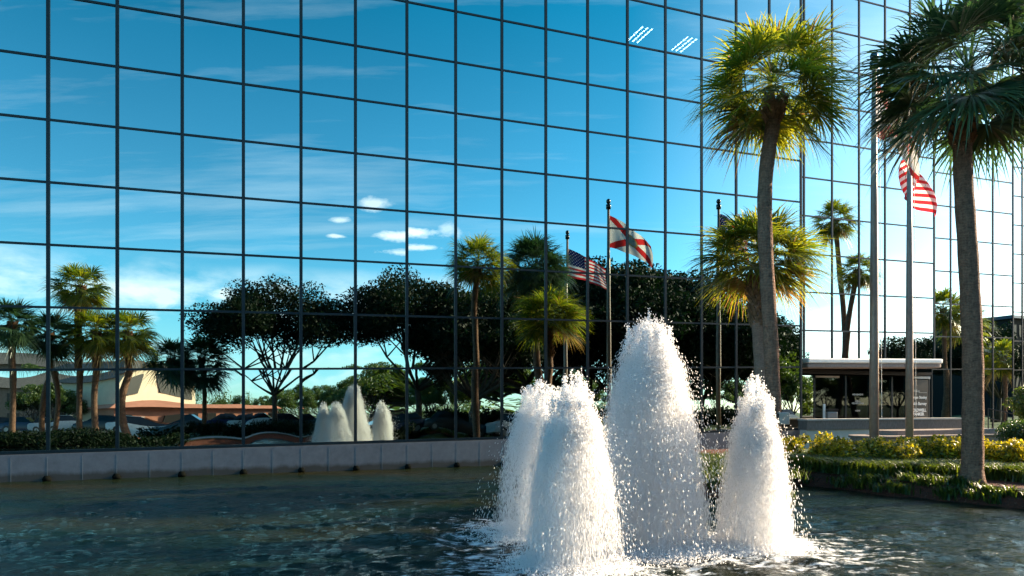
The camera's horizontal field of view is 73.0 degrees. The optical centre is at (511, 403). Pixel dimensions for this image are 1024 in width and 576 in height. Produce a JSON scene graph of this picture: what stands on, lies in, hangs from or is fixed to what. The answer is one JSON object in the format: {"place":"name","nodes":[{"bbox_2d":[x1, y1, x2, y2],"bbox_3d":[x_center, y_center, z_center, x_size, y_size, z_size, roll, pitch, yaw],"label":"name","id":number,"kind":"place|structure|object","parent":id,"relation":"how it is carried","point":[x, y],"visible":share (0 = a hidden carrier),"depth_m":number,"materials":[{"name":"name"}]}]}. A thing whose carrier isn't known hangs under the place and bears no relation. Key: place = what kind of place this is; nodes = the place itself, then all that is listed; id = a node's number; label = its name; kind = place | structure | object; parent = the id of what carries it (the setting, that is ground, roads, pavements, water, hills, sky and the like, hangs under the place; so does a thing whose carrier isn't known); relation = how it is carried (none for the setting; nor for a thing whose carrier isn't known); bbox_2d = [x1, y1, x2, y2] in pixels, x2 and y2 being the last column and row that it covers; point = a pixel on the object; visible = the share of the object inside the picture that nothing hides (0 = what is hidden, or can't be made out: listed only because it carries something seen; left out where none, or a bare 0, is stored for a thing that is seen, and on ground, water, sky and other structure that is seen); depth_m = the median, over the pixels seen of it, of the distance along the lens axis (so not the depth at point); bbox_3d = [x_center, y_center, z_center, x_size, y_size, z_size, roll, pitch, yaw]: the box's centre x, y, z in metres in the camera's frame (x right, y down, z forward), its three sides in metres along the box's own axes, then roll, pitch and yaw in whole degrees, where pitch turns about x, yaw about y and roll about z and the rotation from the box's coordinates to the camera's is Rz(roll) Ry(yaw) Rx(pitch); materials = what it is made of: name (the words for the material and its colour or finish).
{"place":"outdoors","nodes":[
{"label":"outdoors","id":0,"kind":"place"},
{"bbox_2d":[0,465,1023,575],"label":"pool water","id":1,"kind":"structure","parent":0,"point":[399,522],"depth_m":10.39,"materials":[{"name":"teal liquid"}]},
{"bbox_2d":[456,376,560,548],"bbox_3d":[0.448,0.786,10.086,2.680,2.403,2.426,0,0,0],"label":"fountain jet","id":2,"kind":"object","parent":1,"relation":"on","point":[531,411],"visible":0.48,"depth_m":9.87,"materials":[{"name":"white liquid"}]},
{"bbox_2d":[485,368,668,575],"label":"fountain jet","id":3,"kind":"object","parent":1,"relation":"on","point":[569,535],"visible":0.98,"depth_m":7.88,"materials":[{"name":"white liquid"}]},
{"bbox_2d":[594,308,753,574],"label":"fountain jet","id":4,"kind":"object","parent":1,"relation":"in","point":[650,407],"visible":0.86,"depth_m":8.84,"materials":[{"name":"white liquid"}]},
{"bbox_2d":[705,370,823,560],"bbox_3d":[3.183,0.771,9.182,1.738,2.437,1.787,0,0,0],"label":"fountain jet","id":5,"kind":"object","parent":1,"relation":"on","point":[757,472],"visible":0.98,"depth_m":8.98,"materials":[{"name":"white liquid"}]},
{"bbox_2d":[823,404,838,418],"bbox_3d":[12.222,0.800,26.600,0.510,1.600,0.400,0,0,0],"label":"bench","id":6,"kind":"object","parent":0,"point":[826,415],"visible":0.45,"depth_m":26.42,"materials":[{"name":"metal"}]},
{"bbox_2d":[695,449,1023,488],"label":"planting bed soil","id":7,"kind":"structure","parent":0,"point":[1001,483],"depth_m":14.03,"materials":[{"name":"brown soil"}]},
{"bbox_2d":[695,451,812,479],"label":"island tip grass","id":8,"kind":"structure","parent":7,"relation":"on","point":[714,459],"depth_m":15.87,"materials":[{"name":"green plant"}]},
{"bbox_2d":[678,199,849,396],"bbox_3d":[6.267,-1.723,17.346,3.989,6.697,4.006,0,0,45],"label":"palm tree","id":9,"kind":"object","parent":7,"relation":"on","point":[747,284],"visible":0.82,"depth_m":17.08,"materials":[{"name":"green plant"}]},
{"bbox_2d":[681,4,872,441],"bbox_3d":[5.170,-3.137,13.866,3.659,9.480,3.560,0,0,0],"label":"palm tree","id":10,"kind":"object","parent":7,"relation":"on","point":[773,126],"visible":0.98,"depth_m":13.71,"materials":[{"name":"green plant"}]},
{"bbox_2d":[773,412,789,438],"bbox_3d":[5.298,0.883,13.600,0.280,1.435,0.160,0,0,0],"label":"garden floodlight","id":11,"kind":"object","parent":7,"relation":"on","point":[783,417],"visible":0.81,"depth_m":13.52,"materials":[{"name":"black metal"}]},
{"bbox_2d":[698,463,1023,504],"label":"bank tufts","id":12,"kind":"object","parent":7,"relation":"on","point":[859,481],"visible":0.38,"depth_m":14.10,"materials":[{"name":"green plant"}]},
{"bbox_2d":[869,53,881,439],"bbox_3d":[9.428,-3.788,18.000,0.396,10.776,0.396,0,0,0],"label":"flagpole","id":13,"kind":"object","parent":7,"relation":"on","point":[874,373],"visible":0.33,"depth_m":17.92,"materials":[{"name":"metal"}]},
{"bbox_2d":[877,86,919,179],"bbox_3d":[10.382,-7.301,18.526,2.048,2.291,0.224,0,0,-34],"label":"state flag","id":14,"kind":"object","parent":13,"relation":"attached to","point":[915,175],"visible":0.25,"depth_m":19.05,"materials":[{"name":"white fabric"}]},
{"bbox_2d":[782,431,1023,464],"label":"golden hedge","id":15,"kind":"object","parent":7,"relation":"on","point":[944,447],"visible":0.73,"depth_m":16.66,"materials":[{"name":"yellow plant"}]},
{"bbox_2d":[782,450,1023,482],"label":"grassy ground cover","id":16,"kind":"object","parent":7,"relation":"on","point":[994,470],"visible":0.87,"depth_m":15.30,"materials":[{"name":"green plant"}]},
{"bbox_2d":[840,0,1023,485],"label":"palm tree","id":17,"kind":"object","parent":7,"relation":"on","point":[911,86],"visible":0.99,"depth_m":13.61,"materials":[{"name":"green plant"}]},
{"bbox_2d":[700,470,1023,508],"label":"pool bank","id":18,"kind":"structure","parent":0,"point":[821,482],"depth_m":14.14,"materials":[{"name":"grey concrete"}]},
{"bbox_2d":[705,471,1023,506],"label":"mulch chips","id":19,"kind":"object","parent":18,"relation":"on","point":[916,491],"visible":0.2,"depth_m":14.04,"materials":[{"name":"brown wood"}]},
{"bbox_2d":[796,448,1022,489],"bbox_3d":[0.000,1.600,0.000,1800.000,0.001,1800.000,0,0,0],"label":"ground","id":20,"kind":"structure","parent":0,"point":[806,449],"depth_m":15.81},
{"bbox_2d":[0,0,1023,482],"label":"office building","id":21,"kind":"structure","parent":20,"relation":"on","point":[264,236],"depth_m":20.42,"materials":[{"name":"glass"}]},
{"bbox_2d":[905,166,915,442],"bbox_3d":[12.445,-3.701,21.650,0.396,10.602,0.396,0,0,0],"label":"flagpole","id":22,"kind":"object","parent":20,"relation":"on","point":[909,414],"visible":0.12,"depth_m":21.57,"materials":[{"name":"metal"}]},
{"bbox_2d":[898,147,936,216],"bbox_3d":[12.952,-7.214,22.344,1.445,2.255,0.803,0,0,-29],"label":"national flag","id":23,"kind":"object","parent":22,"relation":"attached to","point":[925,197],"visible":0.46,"depth_m":22.42,"materials":[{"name":"fabric"}]},
{"bbox_2d":[848,428,1003,448],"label":"low wall","id":24,"kind":"structure","parent":20,"relation":"on","point":[894,434],"depth_m":23.09,"materials":[{"name":"grey concrete"}]},
{"bbox_2d":[994,419,1023,441],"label":"clipped shrub","id":25,"kind":"object","parent":20,"relation":"on","point":[1011,430],"visible":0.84,"depth_m":21.94,"materials":[{"name":"green plant"}]},
{"bbox_2d":[1002,386,1023,419],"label":"leafy shrub","id":26,"kind":"object","parent":20,"relation":"on","point":[1017,403],"visible":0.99,"depth_m":24.95,"materials":[{"name":"green plant"}]},
{"label":"entrance paving","id":27,"kind":"structure","parent":0,"visible":0},
{"bbox_2d":[797,418,961,447],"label":"forecourt wall","id":28,"kind":"structure","parent":27,"relation":"on","point":[840,427],"depth_m":25.65,"materials":[{"name":"concrete"}]},
{"bbox_2d":[988,408,1013,427],"bbox_3d":[18.683,0.874,26.100,0.043,1.451,1.851,0,0,-5],"label":"handrail","id":29,"kind":"object","parent":27,"relation":"on","point":[996,419],"visible":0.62,"depth_m":26.43,"materials":[{"name":"black metal"}]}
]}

